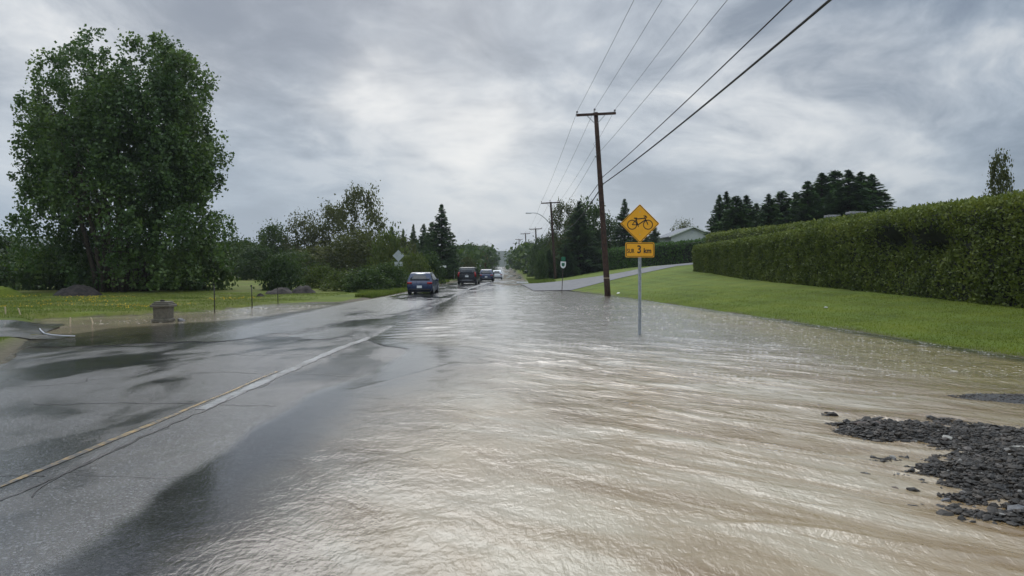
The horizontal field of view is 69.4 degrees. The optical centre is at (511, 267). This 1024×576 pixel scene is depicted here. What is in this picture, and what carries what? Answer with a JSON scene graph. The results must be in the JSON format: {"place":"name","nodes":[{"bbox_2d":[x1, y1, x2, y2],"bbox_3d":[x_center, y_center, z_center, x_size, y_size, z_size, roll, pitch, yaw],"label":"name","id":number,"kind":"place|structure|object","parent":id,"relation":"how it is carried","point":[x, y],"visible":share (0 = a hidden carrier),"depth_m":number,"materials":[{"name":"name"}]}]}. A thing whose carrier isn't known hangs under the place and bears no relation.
{"place":"outdoors","nodes":[
{"label":"outdoors","id":0,"kind":"place"},
{"bbox_2d":[0,320,78,338],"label":"side driveway","id":1,"kind":"structure","parent":0,"point":[17,328],"depth_m":21.52,"materials":[{"name":"grey asphalt"}]},
{"bbox_2d":[1,236,510,266],"bbox_3d":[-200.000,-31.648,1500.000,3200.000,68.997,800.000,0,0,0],"label":"hill","id":2,"kind":"structure","parent":0,"point":[501,263],"depth_m":1269.05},
{"bbox_2d":[0,267,523,575],"bbox_3d":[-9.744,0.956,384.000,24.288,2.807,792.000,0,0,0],"label":"road","id":3,"kind":"structure","parent":0,"point":[252,497],"depth_m":7.79,"materials":[{"name":"grey asphalt"}]},
{"bbox_2d":[31,427,169,496],"bbox_3d":[-3.926,1.823,7.159,0.136,0.006,2.546,0,0,-2],"label":"pavement crack","id":4,"kind":"object","parent":3,"relation":"on","point":[33,493],"visible":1,"depth_m":6.76,"materials":[{"name":"black asphalt"}]},
{"bbox_2d":[0,371,277,486],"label":"yellow centre line","id":5,"kind":"object","parent":3,"relation":"on","point":[82,452],"visible":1,"depth_m":7.72,"materials":[{"name":"paint"}]},
{"bbox_2d":[33,402,268,405],"bbox_3d":[-4.806,1.835,9.915,3.287,0.033,0.165,0,0,1],"label":"pavement crack","id":6,"kind":"object","parent":3,"relation":"on","point":[146,403],"visible":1,"depth_m":9.90,"materials":[{"name":"black asphalt"}]},
{"bbox_2d":[0,340,366,500],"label":"pavement crack","id":7,"kind":"object","parent":3,"relation":"on","point":[157,430],"visible":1,"depth_m":7.97,"materials":[{"name":"black asphalt"}]},
{"bbox_2d":[196,337,369,408],"bbox_3d":[-3.897,1.831,14.550,0.196,0.059,10.102,0,0,1],"label":"pale joint strip","id":8,"kind":"object","parent":3,"relation":"on","point":[244,389],"visible":1,"depth_m":11.98,"materials":[{"name":"paint"}]},
{"bbox_2d":[407,270,438,293],"bbox_3d":[-6.213,1.001,52.035,2.040,1.650,4.130,0,0,1],"label":"navy hatchback","id":9,"kind":"object","parent":3,"relation":"on","point":[422,282],"visible":0.99,"depth_m":50.19,"materials":[{"name":"paint"}]},
{"bbox_2d":[457,266,479,283],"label":"black van","id":10,"kind":"object","parent":3,"relation":"on","point":[467,274],"visible":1,"depth_m":76.61,"materials":[{"name":"paint"}]},
{"bbox_2d":[480,269,494,280],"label":"blue car","id":11,"kind":"object","parent":3,"relation":"on","point":[486,274],"visible":0.9,"depth_m":98.19,"materials":[{"name":"paint"}]},
{"bbox_2d":[493,270,502,278],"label":"white car","id":12,"kind":"object","parent":3,"relation":"on","point":[498,274],"visible":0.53,"depth_m":132.18,"materials":[{"name":"paint"}]},
{"bbox_2d":[0,283,1023,575],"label":"water","id":13,"kind":"structure","parent":0,"point":[560,433],"depth_m":7.70,"materials":[{"name":"brown liquid"}]},
{"bbox_2d":[150,300,176,321],"bbox_3d":[-11.927,1.475,25.300,0.660,0.750,0.660,0,0,-2],"label":"stone pedestal","id":14,"kind":"object","parent":13,"relation":"on","point":[163,310],"visible":1,"depth_m":25.06,"materials":[{"name":"stone"}]},
{"bbox_2d":[0,265,1023,363],"bbox_3d":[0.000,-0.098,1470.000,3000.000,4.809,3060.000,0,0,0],"label":"ground","id":15,"kind":"structure","parent":0,"point":[678,277],"depth_m":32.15,"materials":[{"name":"green plant"}]},
{"bbox_2d":[0,219,21,278],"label":"broadleaf tree","id":16,"kind":"object","parent":15,"relation":"on","point":[4,243],"visible":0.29,"depth_m":65.93,"materials":[{"name":"green plant"}]},
{"bbox_2d":[0,286,26,297],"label":"weed mound","id":17,"kind":"object","parent":15,"relation":"on","point":[6,292],"visible":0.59,"depth_m":43.54,"materials":[{"name":"green plant"}]},
{"bbox_2d":[0,245,30,288],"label":"shrub","id":18,"kind":"object","parent":15,"relation":"on","point":[3,279],"visible":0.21,"depth_m":58.88,"materials":[{"name":"green plant"}]},
{"bbox_2d":[1,231,82,290],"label":"shrub","id":19,"kind":"object","parent":15,"relation":"on","point":[25,279],"visible":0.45,"depth_m":55.63,"materials":[{"name":"green plant"}]},
{"bbox_2d":[52,284,101,295],"bbox_3d":[-27.296,1.445,46.500,3.366,0.763,2.640,0,0,0],"label":"soil mound","id":20,"kind":"object","parent":15,"relation":"on","point":[79,290],"visible":0.69,"depth_m":45.81,"materials":[{"name":"grey gravel"}]},
{"bbox_2d":[1,24,238,291],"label":"poplar tree","id":21,"kind":"object","parent":15,"relation":"on","point":[171,160],"visible":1,"depth_m":51.20,"materials":[{"name":"green plant"}]},
{"bbox_2d":[130,239,188,289],"bbox_3d":[-28.982,-0.373,59.923,7.630,4.671,7.781,0,0,-24],"label":"shrub","id":22,"kind":"object","parent":15,"relation":"on","point":[154,271],"visible":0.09,"depth_m":58.22,"materials":[{"name":"green plant"}]},
{"bbox_2d":[0,292,350,320],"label":"field grass","id":23,"kind":"structure","parent":15,"relation":"on","point":[70,309],"depth_m":37.39,"materials":[{"name":"green plant"}]},
{"bbox_2d":[4,295,254,307],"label":"yellow flowers","id":24,"kind":"object","parent":23,"relation":"on","point":[107,301],"visible":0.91,"depth_m":35.34,"materials":[{"name":"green plant"}]},
{"bbox_2d":[163,215,240,290],"bbox_3d":[-24.703,-1.088,58.000,6.344,6.217,5.593,0,0,22],"label":"shrub","id":25,"kind":"object","parent":15,"relation":"on","point":[226,278],"visible":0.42,"depth_m":57.20,"materials":[{"name":"green plant"}]},
{"bbox_2d":[223,235,255,279],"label":"broadleaf tree","id":26,"kind":"object","parent":15,"relation":"on","point":[243,243],"visible":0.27,"depth_m":94.91,"materials":[{"name":"green plant"}]},
{"bbox_2d":[228,242,277,279],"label":"broadleaf tree","id":27,"kind":"object","parent":15,"relation":"on","point":[250,255],"visible":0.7,"depth_m":90.97,"materials":[{"name":"green plant"}]},
{"bbox_2d":[248,215,296,272],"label":"broadleaf tree","id":28,"kind":"object","parent":15,"relation":"on","point":[265,239],"visible":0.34,"depth_m":97.06,"materials":[{"name":"green plant"}]},
{"bbox_2d":[50,240,494,277],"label":"wood","id":29,"kind":"object","parent":15,"relation":"on","point":[326,260],"visible":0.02,"depth_m":118.79,"materials":[{"name":"green plant"}]},
{"bbox_2d":[265,287,291,294],"bbox_3d":[-15.758,1.604,50.000,2.095,0.511,2.640,0,0,0],"label":"dirt heap","id":30,"kind":"object","parent":15,"relation":"on","point":[281,290],"visible":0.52,"depth_m":49.39,"materials":[{"name":"soil"}]},
{"bbox_2d":[250,246,308,290],"bbox_3d":[-18.096,0.143,57.927,4.291,3.656,4.376,0,0,45],"label":"shrub","id":31,"kind":"object","parent":15,"relation":"on","point":[285,273],"visible":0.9,"depth_m":57.39,"materials":[{"name":"green plant"}]},
{"bbox_2d":[266,246,324,276],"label":"broadleaf tree","id":32,"kind":"object","parent":15,"relation":"on","point":[305,255],"visible":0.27,"depth_m":83.37,"materials":[{"name":"green plant"}]},
{"bbox_2d":[292,285,315,293],"bbox_3d":[-14.395,1.551,51.000,1.943,0.634,2.640,0,0,0],"label":"dirt heap","id":33,"kind":"object","parent":15,"relation":"on","point":[305,289],"visible":0.61,"depth_m":50.32,"materials":[{"name":"soil"}]},
{"bbox_2d":[279,208,331,260],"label":"airy tree","id":34,"kind":"object","parent":15,"relation":"on","point":[300,224],"visible":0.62,"depth_m":94.89,"materials":[{"name":"green plant"}]},
{"bbox_2d":[297,259,334,288],"bbox_3d":[-16.187,0.561,62.226,4.005,2.575,4.027,0,0,-23],"label":"shrub","id":35,"kind":"object","parent":15,"relation":"on","point":[320,271],"visible":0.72,"depth_m":61.27,"materials":[{"name":"green plant"}]},
{"bbox_2d":[289,239,349,274],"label":"olive tree","id":36,"kind":"object","parent":15,"relation":"on","point":[317,248],"visible":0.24,"depth_m":87.09,"materials":[{"name":"green plant"}]},
{"bbox_2d":[304,197,353,270],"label":"airy tree","id":37,"kind":"object","parent":15,"relation":"on","point":[330,212],"visible":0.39,"depth_m":96.75,"materials":[{"name":"green plant"}]},
{"bbox_2d":[316,265,358,291],"bbox_3d":[-12.795,0.845,55.800,3.738,2.097,3.759,0,0,-30],"label":"shrub","id":38,"kind":"object","parent":15,"relation":"on","point":[334,277],"visible":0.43,"depth_m":55.33,"materials":[{"name":"green plant"}]},
{"bbox_2d":[324,222,386,276],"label":"olive tree","id":39,"kind":"object","parent":15,"relation":"on","point":[361,249],"visible":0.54,"depth_m":84.63,"materials":[{"name":"green plant"}]},
{"bbox_2d":[332,180,388,268],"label":"airy tree","id":40,"kind":"object","parent":15,"relation":"on","point":[372,216],"visible":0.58,"depth_m":93.10,"materials":[{"name":"green plant"}]},
{"bbox_2d":[330,262,395,292],"bbox_3d":[-10.801,0.741,53.782,4.725,2.341,4.166,0,0,-35],"label":"shrub","id":41,"kind":"object","parent":15,"relation":"on","point":[365,278],"visible":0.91,"depth_m":53.36,"materials":[{"name":"green plant"}]},
{"bbox_2d":[364,221,408,272],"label":"lime tree","id":42,"kind":"object","parent":15,"relation":"on","point":[388,250],"visible":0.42,"depth_m":79.36,"materials":[{"name":"green plant"}]},
{"bbox_2d":[371,253,409,287],"bbox_3d":[-9.823,0.354,60.020,4.106,3.146,4.004,0,0,7],"label":"shrub","id":43,"kind":"object","parent":15,"relation":"on","point":[397,274],"visible":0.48,"depth_m":59.54,"materials":[{"name":"green plant"}]},
{"bbox_2d":[393,250,403,267],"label":"diamond sign","id":44,"kind":"object","parent":15,"relation":"on","point":[397,256],"visible":0.74,"depth_m":67.99,"materials":[{"name":"metal"}]},
{"bbox_2d":[383,230,418,270],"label":"broadleaf tree","id":45,"kind":"object","parent":15,"relation":"on","point":[407,244],"visible":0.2,"depth_m":85.81,"materials":[{"name":"green plant"}]},
{"bbox_2d":[353,279,449,297],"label":"roadside grass","id":46,"kind":"structure","parent":15,"relation":"on","point":[372,293],"depth_m":49.83,"materials":[{"name":"green plant"}]},
{"bbox_2d":[406,224,418,254],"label":"spruce tree","id":47,"kind":"object","parent":15,"relation":"on","point":[413,234],"visible":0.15,"depth_m":111.88,"materials":[{"name":"green plant"}]},
{"bbox_2d":[394,244,436,283],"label":"shrub","id":48,"kind":"object","parent":15,"relation":"on","point":[416,263],"visible":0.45,"depth_m":71.50,"materials":[{"name":"green plant"}]},
{"bbox_2d":[415,224,427,268],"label":"spruce tree","id":49,"kind":"object","parent":15,"relation":"on","point":[421,244],"visible":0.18,"depth_m":109.68,"materials":[{"name":"green plant"}]},
{"bbox_2d":[417,248,447,283],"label":"shrub","id":50,"kind":"object","parent":15,"relation":"on","point":[440,272],"visible":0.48,"depth_m":79.50,"materials":[{"name":"green plant"}]},
{"bbox_2d":[420,222,446,271],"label":"spruce tree","id":51,"kind":"object","parent":15,"relation":"on","point":[427,241],"visible":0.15,"depth_m":103.58,"materials":[{"name":"green plant"}]},
{"bbox_2d":[424,204,463,279],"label":"spruce tree","id":52,"kind":"object","parent":15,"relation":"on","point":[442,230],"visible":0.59,"depth_m":99.63,"materials":[{"name":"green plant"}]},
{"bbox_2d":[407,240,500,272],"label":"roadside wood","id":53,"kind":"object","parent":15,"relation":"on","point":[476,251],"visible":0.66,"depth_m":162.08,"materials":[{"name":"green plant"}]},
{"bbox_2d":[447,244,461,278],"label":"spruce tree","id":54,"kind":"object","parent":15,"relation":"on","point":[454,251],"visible":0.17,"depth_m":111.88,"materials":[{"name":"green plant"}]},
{"bbox_2d":[460,253,477,268],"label":"broadleaf tree","id":55,"kind":"object","parent":15,"relation":"on","point":[466,261],"visible":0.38,"depth_m":129.50,"materials":[{"name":"green plant"}]},
{"bbox_2d":[483,244,495,268],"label":"broadleaf tree","id":56,"kind":"object","parent":15,"relation":"on","point":[491,260],"visible":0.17,"depth_m":228.55,"materials":[{"name":"green plant"}]},
{"bbox_2d":[516,240,533,273],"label":"broadleaf tree","id":57,"kind":"object","parent":15,"relation":"on","point":[525,263],"visible":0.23,"depth_m":199.11,"materials":[{"name":"green plant"}]},
{"bbox_2d":[503,242,549,272],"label":"roadside wood","id":58,"kind":"object","parent":15,"relation":"on","point":[524,252],"visible":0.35,"depth_m":180.75,"materials":[{"name":"green plant"}]},
{"bbox_2d":[527,234,550,274],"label":"broadleaf tree","id":59,"kind":"object","parent":15,"relation":"on","point":[534,254],"visible":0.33,"depth_m":149.17,"materials":[{"name":"green plant"}]},
{"bbox_2d":[532,242,549,279],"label":"cedar tree","id":60,"kind":"object","parent":15,"relation":"on","point":[542,265],"visible":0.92,"depth_m":103.66,"materials":[{"name":"green plant"}]},
{"bbox_2d":[526,200,559,278],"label":"utility pole","id":61,"kind":"object","parent":15,"relation":"on","point":[553,247],"visible":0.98,"depth_m":103.85,"materials":[{"name":"brown wood"}]},
{"bbox_2d":[535,235,558,271],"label":"broadleaf tree","id":62,"kind":"object","parent":15,"relation":"on","point":[546,247],"visible":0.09,"depth_m":129.97,"materials":[{"name":"green plant"}]},
{"bbox_2d":[536,249,560,278],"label":"spruce tree","id":63,"kind":"object","parent":15,"relation":"on","point":[549,261],"visible":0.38,"depth_m":107.71,"materials":[{"name":"green plant"}]},
{"bbox_2d":[547,198,575,270],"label":"airy tree","id":64,"kind":"object","parent":15,"relation":"on","point":[558,222],"visible":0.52,"depth_m":117.56,"materials":[{"name":"green plant"}]},
{"bbox_2d":[560,257,565,285],"bbox_3d":[3.659,0.749,53.508,0.390,3.045,0.053,3,0,0],"label":"route sign","id":65,"kind":"object","parent":15,"relation":"on","point":[563,264],"visible":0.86,"depth_m":53.49,"materials":[{"name":"green metal"}]},
{"bbox_2d":[550,242,580,278],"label":"spruce tree","id":66,"kind":"object","parent":15,"relation":"on","point":[569,265],"visible":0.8,"depth_m":105.59,"materials":[{"name":"green plant"}]},
{"bbox_2d":[549,218,595,270],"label":"broadleaf tree","id":67,"kind":"object","parent":15,"relation":"on","point":[562,236],"visible":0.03,"depth_m":124.09,"materials":[{"name":"green plant"}]},
{"bbox_2d":[552,201,601,274],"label":"spruce tree","id":68,"kind":"object","parent":15,"relation":"on","point":[580,240],"visible":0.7,"depth_m":111.35,"materials":[{"name":"green plant"}]},
{"bbox_2d":[563,195,613,263],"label":"broadleaf tree","id":69,"kind":"object","parent":15,"relation":"on","point":[593,214],"visible":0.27,"depth_m":118.10,"materials":[{"name":"green plant"}]},
{"bbox_2d":[576,108,615,294],"bbox_3d":[5.558,-4.170,48.974,2.670,12.724,0.462,0,0,0],"label":"utility pole","id":70,"kind":"object","parent":15,"relation":"on","point":[603,224],"visible":0.95,"depth_m":48.85,"materials":[{"name":"brown wood"}]},
{"bbox_2d":[555,184,603,232],"bbox_3d":[5.986,-4.835,76.500,0.076,1.531,55.006,0,0,0],"label":"telephone cable","id":71,"kind":"object","parent":70,"relation":"attached to","point":[582,214],"visible":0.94,"depth_m":61.87,"materials":[{"name":"black rubber"}]},
{"bbox_2d":[595,2,725,156],"bbox_3d":[5.791,-7.405,21.500,0.017,0.452,55.003,0,0,-1],"label":"power line","id":72,"kind":"object","parent":70,"relation":"attached to","point":[669,70],"visible":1,"depth_m":26.42,"materials":[{"name":"metal"}]},
{"bbox_2d":[603,0,791,176],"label":"telephone cable","id":73,"kind":"object","parent":70,"relation":"attached to","point":[770,20],"visible":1,"depth_m":21.93,"materials":[{"name":"black rubber"}]},
{"bbox_2d":[603,0,831,183],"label":"telephone cable","id":74,"kind":"object","parent":70,"relation":"attached to","point":[775,45],"visible":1,"depth_m":20.19,"materials":[{"name":"black rubber"}]},
{"bbox_2d":[596,210,620,249],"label":"broadleaf tree","id":75,"kind":"object","parent":15,"relation":"on","point":[610,229],"visible":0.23,"depth_m":117.18,"materials":[{"name":"green plant"}]},
{"bbox_2d":[609,198,637,247],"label":"spruce tree","id":76,"kind":"object","parent":15,"relation":"on","point":[626,234],"visible":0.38,"depth_m":111.75,"materials":[{"name":"green plant"}]},
{"bbox_2d":[621,204,658,333],"bbox_3d":[3.541,0.361,20.492,1.065,4.218,0.061,0,0,0],"label":"bicycle sign","id":77,"kind":"object","parent":15,"relation":"on","point":[639,223],"visible":1,"depth_m":20.47,"materials":[{"name":"metal"}]},
{"bbox_2d":[582,238,706,271],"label":"cedar hedge","id":78,"kind":"object","parent":15,"relation":"on","point":[677,252],"visible":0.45,"depth_m":94.14,"materials":[{"name":"green plant"}]},
{"bbox_2d":[648,227,661,242],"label":"spruce tree","id":79,"kind":"object","parent":15,"relation":"on","point":[654,234],"visible":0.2,"depth_m":119.66,"materials":[{"name":"green plant"}]},
{"bbox_2d":[655,226,708,244],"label":"pale house","id":80,"kind":"structure","parent":15,"relation":"on","point":[690,233],"depth_m":117.50,"materials":[{"name":"white paint"}]},
{"bbox_2d":[670,215,693,231],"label":"airy tree","id":81,"kind":"object","parent":15,"relation":"on","point":[684,224],"visible":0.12,"depth_m":149.26,"materials":[{"name":"green plant"}]},
{"bbox_2d":[699,194,728,243],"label":"spruce tree","id":82,"kind":"object","parent":15,"relation":"on","point":[711,222],"visible":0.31,"depth_m":87.86,"materials":[{"name":"green plant"}]},
{"bbox_2d":[702,191,732,237],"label":"spruce tree","id":83,"kind":"object","parent":15,"relation":"on","point":[726,198],"visible":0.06,"depth_m":92.12,"materials":[{"name":"green plant"}]},
{"bbox_2d":[712,196,755,232],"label":"spruce tree","id":84,"kind":"object","parent":15,"relation":"on","point":[737,213],"visible":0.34,"depth_m":83.12,"materials":[{"name":"green plant"}]},
{"bbox_2d":[734,195,760,226],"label":"spruce tree","id":85,"kind":"object","parent":15,"relation":"on","point":[747,199],"visible":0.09,"depth_m":87.69,"materials":[{"name":"green plant"}]},
{"bbox_2d":[752,203,762,218],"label":"spruce tree","id":86,"kind":"object","parent":15,"relation":"on","point":[757,207],"visible":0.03,"depth_m":92.06,"materials":[{"name":"green plant"}]},
{"bbox_2d":[752,193,787,226],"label":"spruce tree","id":87,"kind":"object","parent":15,"relation":"on","point":[769,218],"visible":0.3,"depth_m":83.24,"materials":[{"name":"green plant"}]},
{"bbox_2d":[760,191,796,223],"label":"spruce tree","id":88,"kind":"object","parent":15,"relation":"on","point":[781,198],"visible":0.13,"depth_m":87.63,"materials":[{"name":"green plant"}]},
{"bbox_2d":[785,191,799,212],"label":"spruce tree","id":89,"kind":"object","parent":15,"relation":"on","point":[793,196],"visible":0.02,"depth_m":92.06,"materials":[{"name":"green plant"}]},
{"bbox_2d":[778,181,835,225],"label":"spruce tree","id":90,"kind":"object","parent":15,"relation":"on","point":[808,206],"visible":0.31,"depth_m":83.19,"materials":[{"name":"green plant"}]},
{"bbox_2d":[799,172,835,220],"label":"spruce tree","id":91,"kind":"object","parent":15,"relation":"on","point":[822,179],"visible":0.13,"depth_m":87.89,"materials":[{"name":"green plant"}]},
{"bbox_2d":[818,170,846,213],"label":"spruce tree","id":92,"kind":"object","parent":15,"relation":"on","point":[834,175],"visible":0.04,"depth_m":91.86,"materials":[{"name":"green plant"}]},
{"bbox_2d":[817,169,879,216],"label":"spruce tree","id":93,"kind":"object","parent":15,"relation":"on","point":[849,191],"visible":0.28,"depth_m":82.91,"materials":[{"name":"green plant"}]},
{"bbox_2d":[691,189,1023,307],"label":"cedar hedge","id":94,"kind":"object","parent":15,"relation":"on","point":[966,250],"visible":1,"depth_m":29.42,"materials":[{"name":"green plant"}]},
{"bbox_2d":[704,189,1020,242],"bbox_3d":[22.570,-1.687,54.989,2.788,4.817,58.506,0,0,1],"label":"cedar hedge","id":95,"kind":"object","parent":15,"relation":"on","point":[733,234],"visible":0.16,"depth_m":59.00,"materials":[{"name":"green plant"}]},
{"bbox_2d":[852,171,885,211],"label":"spruce tree","id":96,"kind":"object","parent":15,"relation":"on","point":[861,177],"visible":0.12,"depth_m":87.56,"materials":[{"name":"green plant"}]},
{"bbox_2d":[867,173,895,211],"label":"spruce tree","id":97,"kind":"object","parent":15,"relation":"on","point":[881,195],"visible":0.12,"depth_m":91.19,"materials":[{"name":"green plant"}]},
{"bbox_2d":[820,412,1023,525],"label":"gravel bank","id":98,"kind":"structure","parent":15,"relation":"on","point":[929,436],"depth_m":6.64,"materials":[{"name":"grey gravel"}]},
{"bbox_2d":[1007,504,1023,511],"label":"rock","id":99,"kind":"object","parent":98,"relation":"on","point":[1011,507],"visible":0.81,"depth_m":5.57,"materials":[{"name":"grey stone"}]},
{"bbox_2d":[961,394,1023,403],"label":"drowned gravel bank","id":100,"kind":"structure","parent":15,"relation":"on","point":[992,396],"depth_m":10.35,"materials":[{"name":"grey gravel"}]},
{"bbox_2d":[947,393,1023,403],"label":"gravel patch","id":101,"kind":"object","parent":100,"relation":"on","point":[985,394],"visible":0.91,"depth_m":10.47,"materials":[{"name":"grey gravel"}]},
{"bbox_2d":[981,148,1014,196],"bbox_3d":[22.371,-2.629,34.016,1.743,5.849,1.917,0,0,28],"label":"birch tree","id":102,"kind":"object","parent":15,"relation":"on","point":[1000,176],"visible":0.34,"depth_m":33.88,"materials":[{"name":"green plant"}]},
{"bbox_2d":[0,0,1023,250],"label":"sky","id":103,"kind":"structure","parent":0,"point":[468,107],"materials":[{"name":"grey"}]},
{"bbox_2d":[526,278,554,282],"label":"verge grass","id":104,"kind":"structure","parent":0,"point":[531,280],"depth_m":86.81,"materials":[{"name":"green plant"}]},
{"bbox_2d":[124,305,1020,375],"bbox_3d":[-2.482,1.835,24.496,25.828,0.011,24.006,0,0,0],"label":"foam","id":105,"kind":"object","parent":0,"point":[770,338],"visible":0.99,"depth_m":19.14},
{"bbox_2d":[522,263,691,290],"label":"driveway","id":106,"kind":"structure","parent":0,"point":[575,284],"depth_m":71.97,"materials":[{"name":"grey asphalt"}]},
{"bbox_2d":[824,211,866,217],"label":"hidden house","id":107,"kind":"structure","parent":0,"point":[848,213],"depth_m":60.99,"materials":[{"name":"grey"}]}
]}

